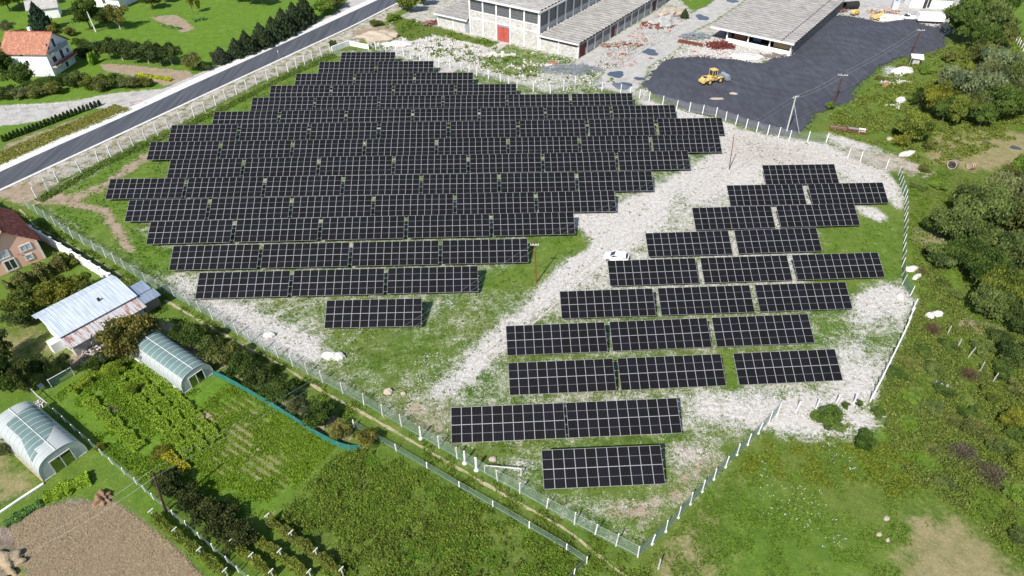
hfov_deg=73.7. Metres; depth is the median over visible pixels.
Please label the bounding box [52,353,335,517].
garden greens
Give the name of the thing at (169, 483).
dark shrub
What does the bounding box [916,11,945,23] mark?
box trailer
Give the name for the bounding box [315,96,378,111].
solar table
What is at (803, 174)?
solar table
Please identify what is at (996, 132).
scrub
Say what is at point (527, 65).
slab pile
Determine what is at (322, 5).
broadleaf tree
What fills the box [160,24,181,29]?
cabbage row
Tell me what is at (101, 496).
straw heap
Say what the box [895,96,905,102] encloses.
boulder
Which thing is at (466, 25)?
door
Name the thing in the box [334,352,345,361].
boulder
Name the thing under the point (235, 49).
spruce
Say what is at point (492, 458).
boulder
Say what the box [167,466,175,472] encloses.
shrub
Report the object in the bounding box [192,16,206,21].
cabbage row
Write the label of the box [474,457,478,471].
footed post
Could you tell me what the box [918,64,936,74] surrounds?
shrub
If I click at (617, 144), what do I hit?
solar table
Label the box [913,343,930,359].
shrub
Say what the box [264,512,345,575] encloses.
vine row
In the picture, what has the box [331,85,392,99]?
solar table
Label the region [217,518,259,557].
dark shrub
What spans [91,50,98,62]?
lime thuja
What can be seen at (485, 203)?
solar table
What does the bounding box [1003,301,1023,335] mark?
broadleaf tree
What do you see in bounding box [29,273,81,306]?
broadleaf tree
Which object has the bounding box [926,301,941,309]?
shrub
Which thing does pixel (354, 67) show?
solar table
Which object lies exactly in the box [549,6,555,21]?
window
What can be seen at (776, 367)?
solar table
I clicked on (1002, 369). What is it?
shrub
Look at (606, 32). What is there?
window
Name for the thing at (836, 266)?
solar table
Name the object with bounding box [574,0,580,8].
window
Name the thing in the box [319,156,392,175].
solar table
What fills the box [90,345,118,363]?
shrub
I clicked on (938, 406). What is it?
shrub
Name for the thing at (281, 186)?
solar table
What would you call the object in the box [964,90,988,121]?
broadleaf tree
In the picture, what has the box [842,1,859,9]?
pipe
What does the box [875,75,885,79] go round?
shrub
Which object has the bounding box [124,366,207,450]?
potato row
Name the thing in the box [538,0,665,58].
factory wing
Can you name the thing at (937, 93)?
broadleaf tree
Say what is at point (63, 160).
road shoulder
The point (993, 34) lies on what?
broadleaf tree
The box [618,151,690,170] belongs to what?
solar table
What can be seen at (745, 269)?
solar table
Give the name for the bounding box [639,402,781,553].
perimeter fence
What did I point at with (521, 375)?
solar table
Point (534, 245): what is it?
power pole
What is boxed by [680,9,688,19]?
conifer
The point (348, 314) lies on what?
solar table
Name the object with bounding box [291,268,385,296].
solar table
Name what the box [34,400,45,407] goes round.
brush pile
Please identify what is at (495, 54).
slab pile
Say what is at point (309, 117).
solar table
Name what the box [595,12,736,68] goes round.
rubble stones
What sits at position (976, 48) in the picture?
broadleaf tree
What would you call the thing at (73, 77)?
hedge shrub
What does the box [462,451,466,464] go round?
footed post
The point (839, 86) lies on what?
power pole
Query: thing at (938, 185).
shrub
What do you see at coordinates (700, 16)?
puddle
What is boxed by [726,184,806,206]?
solar table
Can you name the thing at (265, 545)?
vine row
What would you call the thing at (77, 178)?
fence weeds
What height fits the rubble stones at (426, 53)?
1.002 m
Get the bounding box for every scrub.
[829,35,1023,168]
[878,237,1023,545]
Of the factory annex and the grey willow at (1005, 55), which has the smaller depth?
the grey willow at (1005, 55)
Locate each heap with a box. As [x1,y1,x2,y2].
[0,549,26,575]
[93,489,113,507]
[104,406,118,412]
[355,30,399,41]
[382,40,412,46]
[536,61,603,76]
[729,52,763,60]
[870,13,905,20]
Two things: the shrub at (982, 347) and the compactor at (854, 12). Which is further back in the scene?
the compactor at (854, 12)
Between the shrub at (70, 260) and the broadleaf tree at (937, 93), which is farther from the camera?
the broadleaf tree at (937, 93)
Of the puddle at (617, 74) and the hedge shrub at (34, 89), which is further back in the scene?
the puddle at (617, 74)
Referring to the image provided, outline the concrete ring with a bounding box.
[947,159,958,168]
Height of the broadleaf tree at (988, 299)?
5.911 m
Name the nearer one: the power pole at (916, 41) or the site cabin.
the power pole at (916, 41)
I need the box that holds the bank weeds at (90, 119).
[0,104,130,164]
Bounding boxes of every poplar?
[185,0,194,13]
[194,0,199,9]
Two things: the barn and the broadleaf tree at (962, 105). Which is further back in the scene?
the broadleaf tree at (962, 105)
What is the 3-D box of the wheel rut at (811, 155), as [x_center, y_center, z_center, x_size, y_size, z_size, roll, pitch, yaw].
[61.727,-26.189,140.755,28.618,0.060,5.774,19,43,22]
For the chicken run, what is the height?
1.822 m
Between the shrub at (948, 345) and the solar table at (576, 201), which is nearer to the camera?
the shrub at (948, 345)
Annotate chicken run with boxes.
[47,367,74,387]
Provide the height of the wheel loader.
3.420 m
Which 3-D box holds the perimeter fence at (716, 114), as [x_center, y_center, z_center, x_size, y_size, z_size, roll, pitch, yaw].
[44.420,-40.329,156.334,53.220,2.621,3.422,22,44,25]
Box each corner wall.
[331,41,348,51]
[348,41,368,48]
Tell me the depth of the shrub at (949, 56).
179.98 m
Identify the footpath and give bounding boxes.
[438,42,507,72]
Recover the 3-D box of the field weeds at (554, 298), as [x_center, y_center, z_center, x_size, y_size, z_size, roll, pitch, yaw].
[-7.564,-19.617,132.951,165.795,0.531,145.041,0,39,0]
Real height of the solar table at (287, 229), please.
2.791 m
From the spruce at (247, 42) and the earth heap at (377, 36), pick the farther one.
the earth heap at (377, 36)
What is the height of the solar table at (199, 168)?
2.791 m
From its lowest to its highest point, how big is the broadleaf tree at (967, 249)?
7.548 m
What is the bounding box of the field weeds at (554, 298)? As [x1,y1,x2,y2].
[34,78,903,520]
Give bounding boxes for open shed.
[710,0,844,55]
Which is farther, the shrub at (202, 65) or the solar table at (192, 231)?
the shrub at (202, 65)
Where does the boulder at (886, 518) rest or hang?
on the ground at (948, 538)
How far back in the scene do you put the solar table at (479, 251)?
113.89 m
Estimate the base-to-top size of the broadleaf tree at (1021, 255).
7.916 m
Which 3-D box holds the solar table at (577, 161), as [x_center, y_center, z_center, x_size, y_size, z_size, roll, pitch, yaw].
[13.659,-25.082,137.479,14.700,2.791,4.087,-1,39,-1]
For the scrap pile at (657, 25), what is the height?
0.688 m
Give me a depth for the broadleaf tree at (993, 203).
115.88 m
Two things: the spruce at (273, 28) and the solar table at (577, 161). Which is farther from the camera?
the spruce at (273, 28)
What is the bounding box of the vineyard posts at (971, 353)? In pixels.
[947,326,998,381]
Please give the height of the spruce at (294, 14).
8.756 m
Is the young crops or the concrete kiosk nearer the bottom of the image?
the young crops
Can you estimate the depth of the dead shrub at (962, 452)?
83.62 m
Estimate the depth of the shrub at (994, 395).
90.20 m
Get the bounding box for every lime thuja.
[86,53,93,65]
[88,51,95,63]
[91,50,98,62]
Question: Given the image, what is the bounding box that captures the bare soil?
[5,501,204,575]
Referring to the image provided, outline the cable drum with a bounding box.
[966,161,976,169]
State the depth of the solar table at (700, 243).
115.40 m
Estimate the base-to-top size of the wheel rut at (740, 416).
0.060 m
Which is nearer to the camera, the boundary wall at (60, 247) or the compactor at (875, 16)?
the boundary wall at (60, 247)
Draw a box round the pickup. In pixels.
[901,13,915,19]
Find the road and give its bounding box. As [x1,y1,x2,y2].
[0,0,396,188]
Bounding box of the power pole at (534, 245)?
[530,240,538,282]
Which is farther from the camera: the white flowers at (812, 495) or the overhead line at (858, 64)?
the overhead line at (858, 64)
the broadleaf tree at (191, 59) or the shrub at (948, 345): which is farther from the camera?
the broadleaf tree at (191, 59)
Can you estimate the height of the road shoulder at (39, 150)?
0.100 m
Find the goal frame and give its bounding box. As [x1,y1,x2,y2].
[484,465,520,471]
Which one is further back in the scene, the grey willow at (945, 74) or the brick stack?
the brick stack
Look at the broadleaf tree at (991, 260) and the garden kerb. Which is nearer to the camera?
the garden kerb
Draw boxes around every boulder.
[263,332,274,338]
[321,351,335,360]
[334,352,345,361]
[384,388,392,395]
[489,456,496,461]
[883,515,889,520]
[890,66,913,75]
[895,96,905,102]
[896,292,904,300]
[898,150,915,156]
[906,265,918,271]
[912,273,920,279]
[925,312,934,318]
[932,310,943,316]
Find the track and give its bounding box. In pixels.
[19,209,626,575]
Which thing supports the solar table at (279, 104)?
on the ground at (948, 538)
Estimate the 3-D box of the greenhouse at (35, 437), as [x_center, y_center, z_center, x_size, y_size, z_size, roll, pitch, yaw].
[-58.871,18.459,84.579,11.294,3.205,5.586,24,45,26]
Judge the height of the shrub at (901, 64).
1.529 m
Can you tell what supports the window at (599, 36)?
in the factory wing
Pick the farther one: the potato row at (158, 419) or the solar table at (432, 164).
the solar table at (432, 164)
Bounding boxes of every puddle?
[607,71,623,77]
[612,82,631,88]
[643,48,657,54]
[696,14,708,19]
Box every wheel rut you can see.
[472,145,758,363]
[480,148,765,368]
[698,400,885,416]
[698,410,888,426]
[737,146,890,181]
[739,150,884,183]
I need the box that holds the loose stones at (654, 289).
[72,51,907,527]
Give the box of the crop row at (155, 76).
[134,72,173,81]
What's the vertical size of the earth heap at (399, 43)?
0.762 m
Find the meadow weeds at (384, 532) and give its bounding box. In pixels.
[275,446,590,575]
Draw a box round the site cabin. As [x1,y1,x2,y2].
[904,0,953,8]
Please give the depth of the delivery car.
113.95 m
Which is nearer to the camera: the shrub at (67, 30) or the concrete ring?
the concrete ring
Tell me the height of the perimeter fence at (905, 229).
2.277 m
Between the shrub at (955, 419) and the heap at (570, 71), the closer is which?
the shrub at (955, 419)
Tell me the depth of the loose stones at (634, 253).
114.35 m
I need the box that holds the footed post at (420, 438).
[418,426,422,440]
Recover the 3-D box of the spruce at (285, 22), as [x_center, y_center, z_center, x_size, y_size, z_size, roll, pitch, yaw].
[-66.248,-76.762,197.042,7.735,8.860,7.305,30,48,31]
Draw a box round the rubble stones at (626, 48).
[593,5,690,69]
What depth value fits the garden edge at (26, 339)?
99.50 m
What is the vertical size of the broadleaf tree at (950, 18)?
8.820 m
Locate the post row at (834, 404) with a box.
[795,393,857,412]
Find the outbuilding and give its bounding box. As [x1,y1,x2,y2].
[24,0,61,17]
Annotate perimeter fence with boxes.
[23,198,639,557]
[31,43,330,198]
[375,43,575,93]
[601,82,828,142]
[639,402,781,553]
[869,299,917,401]
[898,166,914,295]
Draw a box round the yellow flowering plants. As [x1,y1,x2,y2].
[161,447,191,474]
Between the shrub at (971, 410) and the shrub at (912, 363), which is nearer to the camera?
the shrub at (971, 410)
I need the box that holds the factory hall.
[468,0,600,49]
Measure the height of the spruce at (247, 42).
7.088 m
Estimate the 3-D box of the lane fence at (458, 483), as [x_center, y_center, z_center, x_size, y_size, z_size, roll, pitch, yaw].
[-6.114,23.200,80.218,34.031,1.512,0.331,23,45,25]
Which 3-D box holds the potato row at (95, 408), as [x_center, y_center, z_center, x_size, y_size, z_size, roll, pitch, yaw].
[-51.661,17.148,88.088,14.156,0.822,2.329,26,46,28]
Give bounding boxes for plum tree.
[26,352,52,377]
[48,351,73,372]
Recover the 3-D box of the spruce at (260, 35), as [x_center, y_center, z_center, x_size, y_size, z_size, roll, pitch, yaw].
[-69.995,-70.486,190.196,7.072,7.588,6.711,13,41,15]
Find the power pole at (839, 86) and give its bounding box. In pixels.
[833,71,847,101]
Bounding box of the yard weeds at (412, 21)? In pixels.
[369,17,616,85]
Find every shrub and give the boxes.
[0,84,17,99]
[0,307,39,327]
[0,438,10,456]
[6,87,27,99]
[24,81,48,98]
[42,80,64,93]
[45,21,60,32]
[47,72,68,84]
[59,252,78,268]
[60,26,75,34]
[62,69,90,85]
[70,37,89,45]
[73,44,93,57]
[76,75,94,90]
[80,356,102,371]
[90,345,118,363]
[91,73,111,91]
[92,443,105,451]
[105,72,126,87]
[105,359,126,376]
[118,76,138,86]
[122,382,142,394]
[134,76,152,86]
[141,316,164,333]
[149,444,170,460]
[149,467,186,498]
[165,321,192,342]
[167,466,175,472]
[172,479,204,512]
[178,321,211,346]
[183,495,229,528]
[194,335,225,360]
[196,61,213,69]
[199,499,243,545]
[203,338,243,368]
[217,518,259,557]
[224,347,254,378]
[240,360,277,391]
[254,376,298,402]
[282,392,305,416]
[299,398,334,430]
[327,418,351,440]
[328,40,336,46]
[352,427,377,448]
[369,19,383,25]
[385,13,400,20]
[825,101,835,107]
[841,400,850,409]
[855,399,863,406]
[855,427,879,452]
[871,405,886,418]
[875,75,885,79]
[883,364,910,379]
[891,119,902,134]
[892,134,911,146]
[894,354,923,371]
[896,63,908,67]
[899,387,920,405]
[910,181,928,190]
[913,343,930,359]
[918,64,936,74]
[918,164,931,172]
[919,399,945,418]
[921,440,944,455]
[922,140,939,149]
[923,359,946,377]
[924,322,941,336]
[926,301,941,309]
[928,180,948,189]
[930,473,958,488]
[932,378,960,396]
[935,277,953,286]
[936,337,961,353]
[942,412,966,427]
[943,51,957,61]
[944,442,980,467]
[946,288,963,298]
[956,405,983,420]
[957,57,977,70]
[957,366,979,382]
[961,414,996,440]
[967,497,1000,521]
[969,337,998,356]
[973,461,1010,493]
[979,381,1008,404]
[983,327,1015,346]
[983,437,1010,454]
[993,358,1016,380]
[996,338,1023,368]
[996,407,1023,427]
[997,44,1018,53]
[999,478,1023,504]
[1002,424,1023,441]
[1003,375,1023,398]
[1003,448,1023,473]
[1009,524,1023,547]
[1011,153,1023,170]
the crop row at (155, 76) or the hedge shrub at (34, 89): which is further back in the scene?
the crop row at (155, 76)
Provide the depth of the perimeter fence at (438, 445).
94.84 m
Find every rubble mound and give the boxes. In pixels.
[648,14,680,27]
[658,7,684,16]
[938,22,954,29]
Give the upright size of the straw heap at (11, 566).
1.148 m
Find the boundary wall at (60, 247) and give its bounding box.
[27,224,110,277]
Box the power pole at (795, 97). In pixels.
[786,96,799,133]
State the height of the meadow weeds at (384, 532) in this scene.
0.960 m
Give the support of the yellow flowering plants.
on the ground at (948, 538)
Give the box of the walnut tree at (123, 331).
[90,312,159,361]
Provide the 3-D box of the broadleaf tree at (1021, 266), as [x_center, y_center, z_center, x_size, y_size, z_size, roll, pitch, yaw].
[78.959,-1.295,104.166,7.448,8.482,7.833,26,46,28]
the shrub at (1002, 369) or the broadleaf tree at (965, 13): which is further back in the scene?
the broadleaf tree at (965, 13)
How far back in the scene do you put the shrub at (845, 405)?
89.62 m
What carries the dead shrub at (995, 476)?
on the ground at (948, 538)
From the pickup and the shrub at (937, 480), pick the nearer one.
the shrub at (937, 480)
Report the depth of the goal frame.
81.26 m
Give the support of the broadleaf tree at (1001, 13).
on the ground at (948, 538)
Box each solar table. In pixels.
[105,178,184,199]
[124,199,207,221]
[145,220,232,244]
[146,141,219,160]
[167,124,237,141]
[167,158,242,177]
[169,244,260,270]
[185,177,263,198]
[194,270,290,298]
[208,197,289,219]
[212,111,278,127]
[219,140,291,158]
[234,218,319,242]
[238,123,307,140]
[242,157,317,176]
[250,97,314,112]
[260,242,350,268]
[264,175,342,197]
[269,85,329,99]
[280,110,345,126]
[291,195,372,217]
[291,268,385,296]
[292,139,363,158]
[294,73,353,88]
[309,122,376,139]
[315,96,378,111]
[318,61,374,75]
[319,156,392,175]
[321,216,404,239]
[324,298,422,327]
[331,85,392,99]
[340,52,395,65]
[343,174,420,195]
[347,109,411,125]
[351,240,439,266]
[355,73,413,88]
[364,138,435,156]
[373,194,453,215]
[377,61,434,75]
[379,95,442,110]
[380,121,446,138]
[386,266,478,293]
[394,84,454,98]
[394,154,467,174]
[407,214,490,238]
[413,108,478,123]
[415,72,473,86]
[421,173,498,193]
[437,137,507,155]
[441,238,529,264]
[443,94,505,109]
[450,120,515,137]
[450,403,566,442]
[455,192,534,213]
[456,84,516,98]
[469,153,541,172]
[480,107,544,122]
[492,212,575,235]
[500,172,575,192]
[505,322,608,355]
[507,94,569,109]
[507,358,617,394]
[509,136,578,154]
[520,119,585,136]
[537,190,616,212]
[541,445,664,488]
[543,152,616,171]
[546,106,610,123]
[559,288,655,318]
[564,398,682,437]
[570,93,633,108]
[577,171,653,191]
[581,135,650,153]
[588,119,655,135]
[606,258,698,285]
[608,318,712,350]
[611,105,676,120]
[616,354,726,389]
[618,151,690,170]
[644,231,732,256]
[651,134,722,153]
[656,118,724,134]
[657,285,755,314]
[692,206,775,229]
[699,255,792,282]
[710,314,814,346]
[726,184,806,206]
[732,349,843,384]
[734,228,821,253]
[753,282,852,311]
[762,164,838,184]
[776,203,859,227]
[791,252,884,279]
[808,182,888,203]
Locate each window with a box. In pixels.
[0,249,10,260]
[2,257,19,271]
[18,242,32,252]
[24,253,33,260]
[470,0,481,11]
[484,2,495,14]
[497,5,508,17]
[511,8,522,20]
[525,11,537,23]
[540,10,547,26]
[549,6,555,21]
[558,2,564,16]
[566,0,572,12]
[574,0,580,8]
[588,38,593,45]
[596,33,601,40]
[603,28,609,36]
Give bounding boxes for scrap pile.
[81,345,103,358]
[597,42,643,47]
[640,21,674,29]
[679,31,711,40]
[704,38,735,50]
[867,8,900,13]
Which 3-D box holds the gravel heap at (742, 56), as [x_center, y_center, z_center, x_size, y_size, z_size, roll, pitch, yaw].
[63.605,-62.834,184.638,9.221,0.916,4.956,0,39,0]
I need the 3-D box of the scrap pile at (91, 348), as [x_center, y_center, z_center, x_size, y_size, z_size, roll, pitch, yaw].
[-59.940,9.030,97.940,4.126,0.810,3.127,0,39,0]
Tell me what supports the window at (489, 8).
in the factory hall
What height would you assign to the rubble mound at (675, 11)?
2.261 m
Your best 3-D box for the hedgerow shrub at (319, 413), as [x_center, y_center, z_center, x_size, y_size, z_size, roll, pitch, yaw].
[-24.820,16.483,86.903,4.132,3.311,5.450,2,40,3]
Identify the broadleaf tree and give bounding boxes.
[0,0,18,11]
[0,19,17,31]
[0,48,13,71]
[0,61,35,87]
[0,280,53,315]
[0,327,16,360]
[0,352,15,392]
[3,358,39,392]
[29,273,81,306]
[66,269,93,292]
[67,0,96,29]
[92,7,111,28]
[101,3,128,29]
[138,0,161,8]
[180,51,202,70]
[313,0,332,14]
[326,0,346,7]
[397,0,418,12]
[893,111,937,140]
[910,85,928,106]
[919,215,942,232]
[922,80,963,115]
[924,240,962,266]
[928,201,990,242]
[933,95,955,121]
[940,234,991,272]
[942,4,959,33]
[943,0,994,42]
[945,91,980,125]
[947,180,979,201]
[950,178,1023,230]
[960,0,998,5]
[964,35,998,65]
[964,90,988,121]
[965,247,1019,279]
[968,100,1000,127]
[969,226,1023,264]
[969,281,1016,321]
[971,21,1008,44]
[974,0,1022,29]
[975,264,1023,305]
[989,196,1023,231]
[998,18,1022,44]
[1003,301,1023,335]
[1005,0,1023,11]
[1008,258,1023,271]
[1013,243,1023,263]
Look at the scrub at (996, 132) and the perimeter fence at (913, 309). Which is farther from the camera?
the scrub at (996, 132)
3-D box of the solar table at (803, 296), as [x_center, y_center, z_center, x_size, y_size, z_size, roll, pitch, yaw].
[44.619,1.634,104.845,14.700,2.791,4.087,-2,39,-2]
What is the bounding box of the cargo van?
[891,0,899,9]
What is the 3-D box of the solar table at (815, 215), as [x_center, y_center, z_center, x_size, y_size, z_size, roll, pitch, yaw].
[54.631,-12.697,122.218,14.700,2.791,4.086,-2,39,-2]
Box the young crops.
[163,383,332,502]
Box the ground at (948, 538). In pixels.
[0,0,1023,575]
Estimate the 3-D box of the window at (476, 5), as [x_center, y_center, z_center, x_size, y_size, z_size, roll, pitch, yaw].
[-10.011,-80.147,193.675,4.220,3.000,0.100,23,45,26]
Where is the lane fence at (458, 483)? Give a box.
[352,420,587,563]
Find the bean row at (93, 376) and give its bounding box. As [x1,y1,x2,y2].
[67,361,112,394]
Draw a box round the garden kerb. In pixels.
[0,483,43,513]
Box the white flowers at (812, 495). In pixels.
[760,422,870,546]
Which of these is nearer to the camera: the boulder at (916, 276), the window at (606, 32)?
the boulder at (916, 276)
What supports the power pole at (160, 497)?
on the ground at (948, 538)
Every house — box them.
[0,27,77,75]
[0,207,45,276]
[95,0,137,6]
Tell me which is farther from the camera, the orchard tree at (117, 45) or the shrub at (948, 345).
the orchard tree at (117, 45)
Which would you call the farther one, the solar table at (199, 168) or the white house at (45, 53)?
the white house at (45, 53)
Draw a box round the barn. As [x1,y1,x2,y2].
[32,275,160,355]
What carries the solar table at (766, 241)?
on the ground at (948, 538)
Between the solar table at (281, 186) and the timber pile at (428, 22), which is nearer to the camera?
the solar table at (281, 186)
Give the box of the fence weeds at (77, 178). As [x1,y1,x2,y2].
[34,53,336,201]
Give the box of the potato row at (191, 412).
[135,361,223,443]
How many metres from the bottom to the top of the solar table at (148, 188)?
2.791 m
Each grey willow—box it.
[935,64,966,88]
[950,65,1013,101]
[975,58,1012,75]
[976,44,1023,68]
[982,169,1023,200]
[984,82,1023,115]
[998,161,1023,175]
[1001,55,1023,81]
[1010,74,1023,114]
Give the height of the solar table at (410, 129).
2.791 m
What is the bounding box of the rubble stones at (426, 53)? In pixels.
[368,21,772,91]
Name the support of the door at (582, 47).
in the factory wing
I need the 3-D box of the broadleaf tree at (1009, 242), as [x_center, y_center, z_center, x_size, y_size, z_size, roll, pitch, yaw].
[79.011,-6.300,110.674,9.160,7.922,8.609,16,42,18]
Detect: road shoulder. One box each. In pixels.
[0,0,375,170]
[0,3,397,190]
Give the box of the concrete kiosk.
[909,54,923,64]
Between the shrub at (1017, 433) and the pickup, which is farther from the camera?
the pickup
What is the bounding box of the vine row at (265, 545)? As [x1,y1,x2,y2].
[251,528,314,575]
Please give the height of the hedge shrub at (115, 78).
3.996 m
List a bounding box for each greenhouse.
[0,401,86,481]
[130,329,212,393]
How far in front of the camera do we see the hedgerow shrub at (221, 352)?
94.55 m
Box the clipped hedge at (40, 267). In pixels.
[0,252,69,291]
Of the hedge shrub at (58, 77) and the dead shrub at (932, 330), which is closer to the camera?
the dead shrub at (932, 330)
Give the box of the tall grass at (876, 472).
[736,437,927,499]
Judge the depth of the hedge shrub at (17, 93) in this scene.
164.36 m
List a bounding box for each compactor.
[850,8,859,15]
[871,14,880,20]
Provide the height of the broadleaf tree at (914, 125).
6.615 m
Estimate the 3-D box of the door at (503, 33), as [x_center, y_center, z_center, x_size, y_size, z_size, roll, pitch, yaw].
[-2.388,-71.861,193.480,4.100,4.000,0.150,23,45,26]
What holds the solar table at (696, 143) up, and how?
on the ground at (948, 538)
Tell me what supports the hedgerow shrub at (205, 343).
on the ground at (948, 538)
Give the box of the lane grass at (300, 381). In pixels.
[12,209,653,575]
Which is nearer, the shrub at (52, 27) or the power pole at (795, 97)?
the power pole at (795, 97)
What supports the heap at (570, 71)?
on the ground at (948, 538)
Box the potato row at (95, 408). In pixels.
[79,393,148,452]
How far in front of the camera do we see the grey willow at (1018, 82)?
153.06 m
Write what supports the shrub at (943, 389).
on the ground at (948, 538)
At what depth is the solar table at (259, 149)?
141.69 m
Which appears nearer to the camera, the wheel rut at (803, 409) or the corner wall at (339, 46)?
the wheel rut at (803, 409)
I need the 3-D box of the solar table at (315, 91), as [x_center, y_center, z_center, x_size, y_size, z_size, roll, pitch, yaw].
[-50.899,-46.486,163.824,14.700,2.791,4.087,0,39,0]
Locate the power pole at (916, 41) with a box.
[909,28,924,57]
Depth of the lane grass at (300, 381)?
80.99 m
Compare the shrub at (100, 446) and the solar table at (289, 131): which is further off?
the solar table at (289, 131)
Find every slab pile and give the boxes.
[483,51,515,56]
[506,61,554,70]
[880,79,911,83]
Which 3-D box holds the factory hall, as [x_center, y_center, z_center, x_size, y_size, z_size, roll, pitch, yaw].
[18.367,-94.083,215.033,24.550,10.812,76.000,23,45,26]
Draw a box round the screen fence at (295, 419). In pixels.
[212,370,360,449]
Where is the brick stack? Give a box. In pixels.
[677,39,703,47]
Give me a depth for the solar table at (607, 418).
86.39 m
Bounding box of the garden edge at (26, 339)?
[11,331,43,353]
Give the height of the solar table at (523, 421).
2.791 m
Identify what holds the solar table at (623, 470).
on the ground at (948, 538)
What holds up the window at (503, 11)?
in the factory hall
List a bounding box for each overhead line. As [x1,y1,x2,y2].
[6,250,522,562]
[536,99,788,244]
[795,30,921,96]
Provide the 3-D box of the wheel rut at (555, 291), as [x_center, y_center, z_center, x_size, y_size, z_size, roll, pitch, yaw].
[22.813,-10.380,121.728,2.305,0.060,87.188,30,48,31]
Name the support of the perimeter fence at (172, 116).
on the ground at (948, 538)
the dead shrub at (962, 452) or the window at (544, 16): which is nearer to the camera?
the dead shrub at (962, 452)
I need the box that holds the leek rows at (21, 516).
[1,499,42,527]
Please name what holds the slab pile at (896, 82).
on the ground at (948, 538)
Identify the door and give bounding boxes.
[465,23,468,32]
[498,26,508,42]
[579,42,585,57]
[922,0,931,7]
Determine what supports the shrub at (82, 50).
on the ground at (948, 538)
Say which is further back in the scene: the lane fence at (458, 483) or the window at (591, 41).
the window at (591, 41)
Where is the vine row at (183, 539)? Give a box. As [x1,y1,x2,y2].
[148,508,231,575]
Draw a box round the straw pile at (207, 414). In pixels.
[195,411,211,420]
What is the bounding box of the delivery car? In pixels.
[603,250,629,260]
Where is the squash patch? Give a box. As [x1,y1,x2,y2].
[43,470,91,503]
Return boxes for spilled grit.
[639,14,951,137]
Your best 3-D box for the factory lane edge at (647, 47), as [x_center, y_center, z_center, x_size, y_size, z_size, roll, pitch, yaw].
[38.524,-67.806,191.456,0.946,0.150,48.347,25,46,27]
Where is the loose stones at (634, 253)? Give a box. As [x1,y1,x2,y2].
[148,51,914,518]
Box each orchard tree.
[91,36,113,58]
[106,37,129,60]
[120,41,140,62]
[131,39,152,63]
[143,42,166,64]
[155,41,182,64]
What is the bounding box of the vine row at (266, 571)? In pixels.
[229,539,277,575]
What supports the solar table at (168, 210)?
on the ground at (948, 538)
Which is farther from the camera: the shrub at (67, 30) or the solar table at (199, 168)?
the shrub at (67, 30)
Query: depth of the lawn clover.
76.80 m
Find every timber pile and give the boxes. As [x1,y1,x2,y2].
[420,19,437,25]
[759,51,787,57]
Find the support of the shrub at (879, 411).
on the ground at (948, 538)
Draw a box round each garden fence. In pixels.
[29,387,49,407]
[52,408,248,575]
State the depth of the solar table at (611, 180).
131.30 m
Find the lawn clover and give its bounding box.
[647,443,929,575]
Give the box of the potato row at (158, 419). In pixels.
[114,377,193,456]
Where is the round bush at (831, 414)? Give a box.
[806,403,849,435]
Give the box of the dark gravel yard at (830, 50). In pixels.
[642,16,945,134]
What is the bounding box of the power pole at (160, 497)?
[152,471,166,512]
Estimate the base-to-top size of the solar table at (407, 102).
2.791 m
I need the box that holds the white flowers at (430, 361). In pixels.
[340,301,510,406]
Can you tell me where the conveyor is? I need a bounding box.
[829,124,866,133]
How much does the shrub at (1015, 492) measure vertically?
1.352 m
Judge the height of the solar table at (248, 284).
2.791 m
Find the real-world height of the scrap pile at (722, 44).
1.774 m
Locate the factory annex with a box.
[433,0,470,32]
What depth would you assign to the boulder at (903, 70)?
175.00 m
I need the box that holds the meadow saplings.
[280,447,579,575]
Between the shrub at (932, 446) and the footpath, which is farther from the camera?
the footpath
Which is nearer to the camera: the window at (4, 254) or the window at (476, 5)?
the window at (4, 254)
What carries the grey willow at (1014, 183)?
on the ground at (948, 538)
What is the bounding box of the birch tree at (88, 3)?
[77,0,96,31]
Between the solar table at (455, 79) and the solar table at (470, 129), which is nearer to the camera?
the solar table at (470, 129)
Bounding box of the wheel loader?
[698,68,730,84]
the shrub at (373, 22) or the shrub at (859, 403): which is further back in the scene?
the shrub at (373, 22)
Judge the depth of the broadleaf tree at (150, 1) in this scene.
215.70 m
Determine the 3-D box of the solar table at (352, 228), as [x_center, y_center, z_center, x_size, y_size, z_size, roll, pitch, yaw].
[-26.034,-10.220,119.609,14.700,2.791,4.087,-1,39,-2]
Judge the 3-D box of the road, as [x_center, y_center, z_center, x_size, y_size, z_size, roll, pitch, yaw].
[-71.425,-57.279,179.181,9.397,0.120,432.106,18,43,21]
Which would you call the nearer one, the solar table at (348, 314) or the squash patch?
the squash patch
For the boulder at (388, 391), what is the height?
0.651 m
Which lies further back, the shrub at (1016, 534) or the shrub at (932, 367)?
the shrub at (932, 367)
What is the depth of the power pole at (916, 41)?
181.23 m
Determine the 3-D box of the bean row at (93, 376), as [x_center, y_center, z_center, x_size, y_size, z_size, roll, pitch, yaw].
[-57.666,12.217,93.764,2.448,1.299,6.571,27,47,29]
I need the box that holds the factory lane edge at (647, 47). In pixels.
[605,22,686,72]
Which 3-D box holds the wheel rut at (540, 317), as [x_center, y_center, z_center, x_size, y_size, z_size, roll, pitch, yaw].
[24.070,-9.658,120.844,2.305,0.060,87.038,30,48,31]
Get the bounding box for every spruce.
[27,1,52,30]
[211,46,231,65]
[227,37,247,60]
[237,29,259,55]
[251,22,274,49]
[265,16,286,43]
[274,7,297,38]
[285,1,308,31]
[296,0,317,24]

